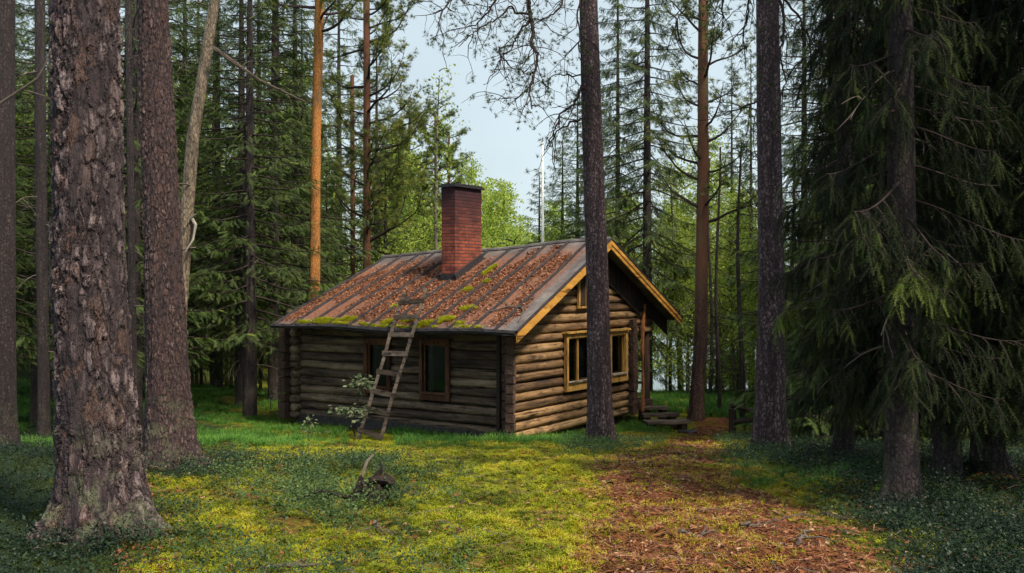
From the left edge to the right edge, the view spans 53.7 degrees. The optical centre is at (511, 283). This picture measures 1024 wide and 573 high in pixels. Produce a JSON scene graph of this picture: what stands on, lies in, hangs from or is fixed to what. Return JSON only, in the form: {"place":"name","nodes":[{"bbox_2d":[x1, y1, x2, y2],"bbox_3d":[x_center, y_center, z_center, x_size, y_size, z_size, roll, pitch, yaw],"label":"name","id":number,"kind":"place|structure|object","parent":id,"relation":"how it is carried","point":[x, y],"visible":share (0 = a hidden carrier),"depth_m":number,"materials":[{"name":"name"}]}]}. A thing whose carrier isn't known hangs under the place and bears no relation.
{"place":"outdoors","nodes":[
{"label":"outdoors","id":0,"kind":"place"},
{"bbox_2d":[0,54,50,124],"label":"bare branch","id":1,"kind":"object","parent":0,"point":[19,90],"visible":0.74,"depth_m":9.49,"materials":[{"name":"brown plant"}]},
{"bbox_2d":[0,317,1023,572],"bbox_3d":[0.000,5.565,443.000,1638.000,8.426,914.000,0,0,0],"label":"ground","id":2,"kind":"structure","parent":0,"point":[482,503],"depth_m":7.48,"materials":[{"name":"green plant"}]},
{"bbox_2d":[0,0,21,449],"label":"pine tree","id":3,"kind":"object","parent":2,"relation":"on","point":[9,427],"visible":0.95,"depth_m":13.39,"materials":[{"name":"brown wood"}]},
{"bbox_2d":[15,0,34,360],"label":"spruce tree","id":4,"kind":"object","parent":2,"relation":"on","point":[21,39],"visible":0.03,"depth_m":32.04,"materials":[{"name":"green plant"}]},
{"bbox_2d":[15,0,52,438],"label":"pine tree","id":5,"kind":"object","parent":2,"relation":"on","point":[43,367],"visible":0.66,"depth_m":16.93,"materials":[{"name":"brown plant"}]},
{"bbox_2d":[15,0,52,377],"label":"spruce tree","id":6,"kind":"object","parent":2,"relation":"on","point":[18,276],"visible":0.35,"depth_m":18.39,"materials":[{"name":"green plant"}]},
{"bbox_2d":[15,0,53,424],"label":"spruce tree","id":7,"kind":"object","parent":2,"relation":"on","point":[33,399],"visible":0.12,"depth_m":20.11,"materials":[{"name":"green plant"}]},
{"bbox_2d":[15,0,53,399],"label":"spruce tree","id":8,"kind":"object","parent":2,"relation":"on","point":[28,38],"visible":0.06,"depth_m":24.36,"materials":[{"name":"green plant"}]},
{"bbox_2d":[16,2,144,370],"bbox_3d":[-8.523,-2.885,20.524,3.581,11.681,3.910,0,0,15],"label":"spruce tree","id":9,"kind":"object","parent":2,"relation":"on","point":[34,228],"visible":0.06,"depth_m":20.02,"materials":[{"name":"green plant"}]},
{"bbox_2d":[26,0,172,547],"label":"pine tree","id":10,"kind":"object","parent":2,"relation":"on","point":[100,472],"visible":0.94,"depth_m":6.02,"materials":[{"name":"brown plant"}]},
{"bbox_2d":[15,0,196,387],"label":"spruce tree","id":11,"kind":"object","parent":2,"relation":"on","point":[48,184],"visible":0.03,"depth_m":23.25,"materials":[{"name":"green plant"}]},
{"bbox_2d":[17,0,225,427],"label":"spruce tree","id":12,"kind":"object","parent":2,"relation":"on","point":[138,235],"visible":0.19,"depth_m":18.93,"materials":[{"name":"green plant"}]},
{"bbox_2d":[123,0,143,413],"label":"pine tree","id":13,"kind":"object","parent":2,"relation":"on","point":[132,305],"visible":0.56,"depth_m":14.96,"materials":[{"name":"brown plant"}]},
{"bbox_2d":[16,0,267,360],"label":"spruce tree","id":14,"kind":"object","parent":2,"relation":"on","point":[200,159],"visible":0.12,"depth_m":23.55,"materials":[{"name":"green plant"}]},
{"bbox_2d":[136,0,212,469],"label":"pine tree","id":15,"kind":"object","parent":2,"relation":"on","point":[169,422],"visible":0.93,"depth_m":8.87,"materials":[{"name":"red plant"}]},
{"bbox_2d":[141,0,219,321],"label":"dead tree","id":16,"kind":"object","parent":2,"relation":"on","point":[188,183],"visible":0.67,"depth_m":12.94,"materials":[{"name":"grey wood"}]},
{"bbox_2d":[212,34,314,132],"bbox_3d":[-3.293,-2.591,13.547,0.695,1.038,1.978,0,0,29],"label":"snapped branch","id":17,"kind":"object","parent":16,"relation":"attached to","point":[227,57],"visible":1,"depth_m":13.35,"materials":[{"name":"brown plant"}]},
{"bbox_2d":[140,0,234,328],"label":"spruce tree","id":18,"kind":"object","parent":2,"relation":"on","point":[186,104],"visible":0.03,"depth_m":31.15,"materials":[{"name":"green plant"}]},
{"bbox_2d":[122,0,267,390],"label":"spruce tree","id":19,"kind":"object","parent":2,"relation":"on","point":[184,52],"visible":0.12,"depth_m":25.19,"materials":[{"name":"green plant"}]},
{"bbox_2d":[169,0,237,348],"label":"spruce tree","id":20,"kind":"object","parent":2,"relation":"on","point":[185,20],"visible":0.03,"depth_m":44.73,"materials":[{"name":"green plant"}]},
{"bbox_2d":[143,0,287,388],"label":"spruce tree","id":21,"kind":"object","parent":2,"relation":"on","point":[192,60],"visible":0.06,"depth_m":29.07,"materials":[{"name":"green plant"}]},
{"bbox_2d":[174,3,267,347],"bbox_3d":[-11.210,-4.231,37.698,5.980,15.357,5.690,0,0,34],"label":"spruce tree","id":22,"kind":"object","parent":2,"relation":"on","point":[213,126],"visible":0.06,"depth_m":37.68,"materials":[{"name":"green plant"}]},
{"bbox_2d":[188,348,267,389],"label":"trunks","id":23,"kind":"object","parent":2,"relation":"on","point":[197,377],"visible":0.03,"depth_m":29.57,"materials":[{"name":"brown wood"}]},
{"bbox_2d":[141,0,341,406],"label":"spruce tree","id":24,"kind":"object","parent":2,"relation":"on","point":[238,363],"visible":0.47,"depth_m":23.26,"materials":[{"name":"green plant"}]},
{"bbox_2d":[179,0,328,417],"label":"spruce tree","id":25,"kind":"object","parent":2,"relation":"on","point":[250,318],"visible":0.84,"depth_m":21.41,"materials":[{"name":"green plant"}]},
{"bbox_2d":[188,0,345,401],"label":"spruce tree","id":26,"kind":"object","parent":2,"relation":"on","point":[273,380],"visible":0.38,"depth_m":24.12,"materials":[{"name":"green plant"}]},
{"bbox_2d":[209,0,330,350],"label":"spruce tree","id":27,"kind":"object","parent":2,"relation":"on","point":[255,2],"visible":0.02,"depth_m":50.69,"materials":[{"name":"green plant"}]},
{"bbox_2d":[189,0,354,395],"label":"spruce tree","id":28,"kind":"object","parent":2,"relation":"on","point":[309,40],"visible":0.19,"depth_m":27.45,"materials":[{"name":"green plant"}]},
{"bbox_2d":[188,0,380,366],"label":"spruce tree","id":29,"kind":"object","parent":2,"relation":"on","point":[344,218],"visible":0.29,"depth_m":28.43,"materials":[{"name":"green plant"}]},
{"bbox_2d":[227,58,357,319],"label":"tree","id":30,"kind":"object","parent":2,"relation":"on","point":[307,106],"visible":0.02,"depth_m":44.59,"materials":[{"name":"green plant"}]},
{"bbox_2d":[256,8,349,368],"bbox_3d":[-7.824,-3.249,38.045,4.944,14.642,5.164,0,0,35],"label":"spruce tree","id":31,"kind":"object","parent":2,"relation":"on","point":[309,94],"visible":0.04,"depth_m":37.85,"materials":[{"name":"green plant"}]},
{"bbox_2d":[260,0,366,299],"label":"pine tree","id":32,"kind":"object","parent":2,"relation":"on","point":[320,12],"visible":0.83,"depth_m":23.50,"materials":[{"name":"orange plant"}]},
{"bbox_2d":[300,158,355,305],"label":"spruce tree","id":33,"kind":"object","parent":2,"relation":"on","point":[327,188],"visible":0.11,"depth_m":34.83,"materials":[{"name":"green plant"}]},
{"bbox_2d":[284,0,394,292],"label":"spruce tree","id":34,"kind":"object","parent":2,"relation":"on","point":[338,148],"visible":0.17,"depth_m":42.78,"materials":[{"name":"green plant"}]},
{"bbox_2d":[291,461,398,505],"bbox_3d":[-1.179,1.435,7.296,0.806,0.310,0.436,0,0,11],"label":"tree stump","id":35,"kind":"object","parent":2,"relation":"on","point":[379,478],"visible":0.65,"depth_m":7.19,"materials":[{"name":"brown wood"}]},
{"bbox_2d":[328,373,374,436],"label":"sapling","id":36,"kind":"object","parent":2,"relation":"on","point":[357,383],"visible":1,"depth_m":16.78,"materials":[{"name":"green plant"}]},
{"bbox_2d":[320,70,389,275],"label":"pine tree","id":37,"kind":"object","parent":2,"relation":"on","point":[350,150],"visible":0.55,"depth_m":34.92,"materials":[{"name":"green plant"}]},
{"bbox_2d":[320,45,428,281],"bbox_3d":[-5.185,-2.501,38.096,5.524,13.768,5.256,0,0,18],"label":"spruce tree","id":38,"kind":"object","parent":2,"relation":"on","point":[376,126],"visible":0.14,"depth_m":38.09,"materials":[{"name":"green plant"}]},
{"bbox_2d":[299,0,454,269],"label":"pine tree","id":39,"kind":"object","parent":2,"relation":"on","point":[383,41],"visible":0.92,"depth_m":31.70,"materials":[{"name":"green plant"}]},
{"bbox_2d":[335,238,421,283],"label":"birch tree","id":40,"kind":"object","parent":2,"relation":"on","point":[388,251],"visible":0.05,"depth_m":33.59,"materials":[{"name":"green plant"}]},
{"bbox_2d":[348,142,414,264],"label":"spruce tree","id":41,"kind":"object","parent":2,"relation":"on","point":[384,236],"visible":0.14,"depth_m":33.62,"materials":[{"name":"green plant"}]},
{"bbox_2d":[356,288,427,440],"bbox_3d":[-2.061,1.449,17.497,0.501,2.735,1.524,0,0,31],"label":"ladder","id":42,"kind":"object","parent":2,"relation":"on","point":[382,371],"visible":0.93,"depth_m":17.47,"materials":[{"name":"grey wood"}]},
{"bbox_2d":[360,137,430,264],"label":"birch tree","id":43,"kind":"object","parent":2,"relation":"on","point":[401,219],"visible":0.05,"depth_m":41.53,"materials":[{"name":"green plant"}]},
{"bbox_2d":[371,225,424,262],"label":"birch tree","id":44,"kind":"object","parent":2,"relation":"on","point":[400,239],"visible":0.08,"depth_m":37.12,"materials":[{"name":"green plant"}]},
{"bbox_2d":[371,94,441,251],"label":"pine tree","id":45,"kind":"object","parent":2,"relation":"on","point":[426,156],"visible":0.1,"depth_m":45.80,"materials":[{"name":"green plant"}]},
{"bbox_2d":[404,212,441,251],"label":"birch tree","id":46,"kind":"object","parent":2,"relation":"on","point":[426,238],"visible":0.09,"depth_m":35.79,"materials":[{"name":"green plant"}]},
{"bbox_2d":[377,64,472,249],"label":"birch tree","id":47,"kind":"object","parent":2,"relation":"on","point":[434,211],"visible":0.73,"depth_m":32.94,"materials":[{"name":"green plant"}]},
{"bbox_2d":[393,103,469,250],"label":"pine tree","id":48,"kind":"object","parent":2,"relation":"on","point":[455,165],"visible":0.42,"depth_m":41.27,"materials":[{"name":"green plant"}]},
{"bbox_2d":[423,118,475,245],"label":"pine tree","id":49,"kind":"object","parent":2,"relation":"on","point":[462,133],"visible":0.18,"depth_m":54.24,"materials":[{"name":"green plant"}]},
{"bbox_2d":[17,378,883,490],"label":"grass","id":50,"kind":"structure","parent":2,"relation":"on","point":[205,436],"depth_m":18.78,"materials":[{"name":"green plant"}]},
{"bbox_2d":[432,150,507,248],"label":"birch tree","id":51,"kind":"object","parent":2,"relation":"on","point":[470,173],"visible":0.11,"depth_m":43.89,"materials":[{"name":"green plant"}]},
{"bbox_2d":[270,183,682,437],"bbox_3d":[-0.654,0.635,21.165,6.180,5.210,6.775,0,0,33],"label":"log cabin","id":52,"kind":"object","parent":2,"relation":"on","point":[473,366],"visible":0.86,"depth_m":19.25,"materials":[{"name":"wood"}]},
{"bbox_2d":[360,338,392,392],"bbox_3d":[-2.583,1.586,19.343,0.754,1.063,0.152,0,0,33],"label":"window","id":53,"kind":"structure","parent":52,"relation":"in","point":[372,347],"depth_m":19.43,"materials":[{"name":"brown paint"}]},
{"bbox_2d":[415,337,452,401],"bbox_3d":[-1.401,1.586,18.625,0.794,1.146,0.251,0,0,33],"label":"window","id":54,"kind":"structure","parent":52,"relation":"in","point":[430,342],"depth_m":18.69,"materials":[{"name":"brown paint"}]},
{"bbox_2d":[562,330,586,391],"bbox_3d":[1.319,1.461,19.190,0.154,1.116,1.312,0,0,33],"label":"window","id":55,"kind":"structure","parent":52,"relation":"in","point":[575,342],"depth_m":19.09,"materials":[{"name":"paint"}]},
{"bbox_2d":[610,328,630,382],"bbox_3d":[2.149,1.462,20.452,0.155,1.075,0.892,0,0,33],"label":"window","id":56,"kind":"structure","parent":52,"relation":"in","point":[618,337],"depth_m":20.59,"materials":[{"name":"paint"}]},
{"bbox_2d":[482,190,524,247],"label":"birch tree","id":57,"kind":"object","parent":2,"relation":"on","point":[495,222],"visible":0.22,"depth_m":46.89,"materials":[{"name":"green plant"}]},
{"bbox_2d":[481,177,532,246],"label":"birch tree","id":58,"kind":"object","parent":2,"relation":"on","point":[503,186],"visible":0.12,"depth_m":51.79,"materials":[{"name":"green plant"}]},
{"bbox_2d":[0,408,1023,572],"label":"bilberry shrubs","id":59,"kind":"object","parent":2,"relation":"on","point":[981,527],"visible":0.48,"depth_m":6.97,"materials":[{"name":"green plant"}]},
{"bbox_2d":[0,428,1023,572],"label":"moss","id":60,"kind":"object","parent":2,"relation":"on","point":[539,547],"visible":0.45,"depth_m":6.82,"materials":[{"name":"green plant"}]},
{"bbox_2d":[402,0,622,442],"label":"pine tree","id":61,"kind":"object","parent":2,"relation":"on","point":[600,417],"visible":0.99,"depth_m":14.65,"materials":[{"name":"brown plant"}]},
{"bbox_2d":[18,420,1023,572],"bbox_3d":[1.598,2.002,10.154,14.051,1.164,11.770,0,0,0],"label":"pine needle litter","id":62,"kind":"object","parent":2,"relation":"on","point":[731,546],"visible":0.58,"depth_m":6.40,"materials":[{"name":"brown plant"}]},
{"bbox_2d":[523,167,554,243],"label":"spruce tree","id":63,"kind":"object","parent":2,"relation":"on","point":[538,238],"visible":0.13,"depth_m":40.97,"materials":[{"name":"green plant"}]},
{"bbox_2d":[541,142,543,241],"bbox_3d":[0.943,-0.430,31.000,0.105,7.781,0.110,0,0,0],"label":"flagpole","id":64,"kind":"object","parent":2,"relation":"on","point":[542,223],"visible":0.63,"depth_m":30.97,"materials":[{"name":"white paint"}]},
{"bbox_2d":[538,136,575,241],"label":"spruce tree","id":65,"kind":"object","parent":2,"relation":"on","point":[562,200],"visible":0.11,"depth_m":36.97,"materials":[{"name":"green plant"}]},
{"bbox_2d":[544,85,584,240],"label":"spruce tree","id":66,"kind":"object","parent":2,"relation":"on","point":[577,151],"visible":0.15,"depth_m":32.96,"materials":[{"name":"green plant"}]},
{"bbox_2d":[556,75,662,387],"bbox_3d":[2.681,-1.512,30.087,3.533,9.758,3.745,0,0,-16],"label":"spruce tree","id":67,"kind":"object","parent":2,"relation":"on","point":[572,211],"visible":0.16,"depth_m":29.88,"materials":[{"name":"green plant"}]},
{"bbox_2d":[568,0,685,390],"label":"spruce tree","id":68,"kind":"object","parent":2,"relation":"on","point":[618,46],"visible":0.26,"depth_m":32.94,"materials":[{"name":"green plant"}]},
{"bbox_2d":[612,189,673,375],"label":"birch tree","id":69,"kind":"object","parent":2,"relation":"on","point":[639,368],"visible":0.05,"depth_m":55.73,"materials":[{"name":"green plant"}]},
{"bbox_2d":[569,0,738,392],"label":"spruce tree","id":70,"kind":"object","parent":2,"relation":"on","point":[648,233],"visible":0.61,"depth_m":26.84,"materials":[{"name":"green plant"}]},
{"bbox_2d":[639,412,679,426],"bbox_3d":[3.100,2.900,21.299,0.802,0.326,0.311,0,0,-14],"label":"porch step","id":71,"kind":"object","parent":2,"relation":"on","point":[668,415],"visible":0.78,"depth_m":21.22,"materials":[{"name":"grey wood"}]},
{"bbox_2d":[642,418,690,429],"bbox_3d":[3.196,2.945,20.902,0.961,0.233,0.357,0,0,-14],"label":"porch step","id":72,"kind":"object","parent":2,"relation":"on","point":[681,423],"visible":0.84,"depth_m":20.83,"materials":[{"name":"grey wood"}]},
{"bbox_2d":[652,185,695,390],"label":"young tree","id":73,"kind":"object","parent":2,"relation":"on","point":[669,383],"visible":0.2,"depth_m":28.96,"materials":[{"name":"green plant"}]},
{"bbox_2d":[637,209,725,390],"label":"birch tree","id":74,"kind":"object","parent":2,"relation":"on","point":[681,300],"visible":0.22,"depth_m":28.89,"materials":[{"name":"green plant"}]},
{"bbox_2d":[638,158,736,363],"bbox_3d":[5.610,-0.141,35.323,4.331,8.559,4.372,0,0,-17],"label":"birch tree","id":75,"kind":"object","parent":2,"relation":"on","point":[677,183],"visible":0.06,"depth_m":35.07,"materials":[{"name":"green plant"}]},
{"bbox_2d":[653,191,724,326],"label":"birch tree","id":76,"kind":"object","parent":2,"relation":"on","point":[677,208],"visible":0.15,"depth_m":31.79,"materials":[{"name":"green plant"}]},
{"bbox_2d":[653,305,738,392],"bbox_3d":[4.678,1.832,25.995,2.342,2.581,2.132,0,0,0],"label":"leafy bush","id":77,"kind":"object","parent":2,"relation":"on","point":[687,376],"visible":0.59,"depth_m":25.95,"materials":[{"name":"green plant"}]},
{"bbox_2d":[636,0,757,421],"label":"pine tree","id":78,"kind":"object","parent":2,"relation":"on","point":[696,411],"visible":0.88,"depth_m":21.89,"materials":[{"name":"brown plant"}]},
{"bbox_2d":[652,124,755,387],"bbox_3d":[6.068,-0.747,31.614,3.540,8.741,3.750,0,0,-20],"label":"birch tree","id":79,"kind":"object","parent":2,"relation":"on","point":[713,201],"visible":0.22,"depth_m":31.72,"materials":[{"name":"green plant"}]},
{"bbox_2d":[680,159,737,394],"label":"young tree","id":80,"kind":"object","parent":2,"relation":"on","point":[711,324],"visible":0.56,"depth_m":25.47,"materials":[{"name":"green plant"}]},
{"bbox_2d":[682,146,737,408],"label":"young tree","id":81,"kind":"object","parent":2,"relation":"on","point":[718,352],"visible":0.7,"depth_m":22.97,"materials":[{"name":"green plant"}]},
{"bbox_2d":[664,306,756,390],"bbox_3d":[5.802,1.969,28.605,2.654,2.752,2.416,0,0,-34],"label":"leafy bush","id":82,"kind":"object","parent":2,"relation":"on","point":[727,348],"visible":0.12,"depth_m":28.51,"materials":[{"name":"green plant"}]},
{"bbox_2d":[674,199,757,392],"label":"birch tree","id":83,"kind":"object","parent":2,"relation":"on","point":[730,270],"visible":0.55,"depth_m":26.21,"materials":[{"name":"green plant"}]},
{"bbox_2d":[705,307,734,393],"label":"spruce tree","id":84,"kind":"object","parent":2,"relation":"on","point":[715,386],"visible":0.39,"depth_m":25.94,"materials":[{"name":"green plant"}]},
{"bbox_2d":[689,52,756,385],"bbox_3d":[7.781,-2.128,35.968,3.241,12.531,3.084,0,0,31],"label":"spruce tree","id":85,"kind":"object","parent":2,"relation":"on","point":[736,123],"visible":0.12,"depth_m":35.98,"materials":[{"name":"green plant"}]},
{"bbox_2d":[708,329,755,391],"bbox_3d":[6.239,2.169,27.834,1.740,2.054,1.911,0,0,12],"label":"leafy bush","id":86,"kind":"object","parent":2,"relation":"on","point":[746,360],"visible":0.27,"depth_m":27.69,"materials":[{"name":"green plant"}]},
{"bbox_2d":[709,142,757,418],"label":"young tree","id":87,"kind":"object","parent":2,"relation":"on","point":[741,369],"visible":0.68,"depth_m":21.77,"materials":[{"name":"brown plant"}]},
{"bbox_2d":[712,176,755,314],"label":"birch tree","id":88,"kind":"object","parent":2,"relation":"on","point":[731,220],"visible":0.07,"depth_m":34.17,"materials":[{"name":"green plant"}]},
{"bbox_2d":[720,231,757,342],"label":"birch tree","id":89,"kind":"object","parent":2,"relation":"on","point":[751,309],"visible":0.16,"depth_m":26.73,"materials":[{"name":"green plant"}]},
{"bbox_2d":[721,46,757,389],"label":"spruce tree","id":90,"kind":"object","parent":2,"relation":"on","point":[750,93],"visible":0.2,"depth_m":32.96,"materials":[{"name":"green plant"}]},
{"bbox_2d":[655,0,833,450],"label":"pine tree","id":91,"kind":"object","parent":2,"relation":"on","point":[770,401],"visible":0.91,"depth_m":12.38,"materials":[{"name":"brown plant"}]},
{"bbox_2d":[729,403,790,436],"bbox_3d":[5.023,2.712,19.745,2.012,0.867,0.190,0,0,-30],"label":"rail fence","id":92,"kind":"object","parent":2,"relation":"on","point":[733,420],"visible":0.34,"depth_m":19.25,"materials":[{"name":"brown wood"}]},
{"bbox_2d":[718,0,833,387],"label":"spruce tree","id":93,"kind":"object","parent":2,"relation":"on","point":[784,125],"visible":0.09,"depth_m":24.97,"materials":[{"name":"green plant"}]},
{"bbox_2d":[751,141,819,411],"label":"young tree","id":94,"kind":"object","parent":2,"relation":"on","point":[792,264],"visible":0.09,"depth_m":20.97,"materials":[{"name":"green plant"}]},
{"bbox_2d":[712,0,929,435],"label":"spruce tree","id":95,"kind":"object","parent":2,"relation":"on","point":[787,159],"visible":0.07,"depth_m":20.00,"materials":[{"name":"green plant"}]},
{"bbox_2d":[765,0,886,460],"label":"spruce tree","id":96,"kind":"object","parent":2,"relation":"on","point":[842,434],"visible":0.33,"depth_m":10.14,"materials":[{"name":"green plant"}]},
{"bbox_2d":[733,0,968,439],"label":"spruce tree","id":97,"kind":"object","parent":2,"relation":"on","point":[789,262],"visible":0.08,"depth_m":16.44,"materials":[{"name":"green plant"}]},
{"bbox_2d":[730,0,1023,448],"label":"spruce tree","id":98,"kind":"object","parent":2,"relation":"on","point":[880,431],"visible":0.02,"depth_m":14.61,"materials":[{"name":"green plant"}]},
{"bbox_2d":[768,0,1023,511],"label":"spruce tree","id":99,"kind":"object","parent":2,"relation":"on","point":[904,257],"visible":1,"depth_m":7.17,"materials":[{"name":"green plant"}]},
{"bbox_2d":[837,0,1023,481],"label":"spruce tree","id":100,"kind":"object","parent":2,"relation":"on","point":[947,451],"visible":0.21,"depth_m":8.41,"materials":[{"name":"green plant"}]},
{"bbox_2d":[852,0,1023,456],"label":"spruce tree","id":101,"kind":"object","parent":2,"relation":"on","point":[932,435],"visible":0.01,"depth_m":10.71,"materials":[{"name":"green plant"}]},
{"bbox_2d":[866,0,1023,478],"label":"spruce tree","id":102,"kind":"object","parent":2,"relation":"on","point":[999,456],"visible":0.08,"depth_m":8.65,"materials":[{"name":"green plant"}]},
{"bbox_2d":[934,0,1023,448],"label":"spruce tree","id":103,"kind":"object","parent":2,"relation":"on","point":[1010,284],"visible":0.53,"depth_m":8.00,"materials":[{"name":"green plant"}]},
{"bbox_2d":[15,0,1016,271],"label":"sky","id":104,"kind":"structure","parent":0,"point":[505,152],"materials":[{"name":"blue"}]},
{"bbox_2d":[637,313,755,391],"bbox_3d":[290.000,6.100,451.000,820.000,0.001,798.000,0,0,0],"label":"lake","id":105,"kind":"structure","parent":0,"point":[657,385],"depth_m":63.92,"materials":[{"name":"grey liquid"}]},
{"bbox_2d":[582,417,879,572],"bbox_3d":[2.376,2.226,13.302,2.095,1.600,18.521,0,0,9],"label":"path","id":106,"kind":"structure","parent":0,"point":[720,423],"depth_m":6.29,"materials":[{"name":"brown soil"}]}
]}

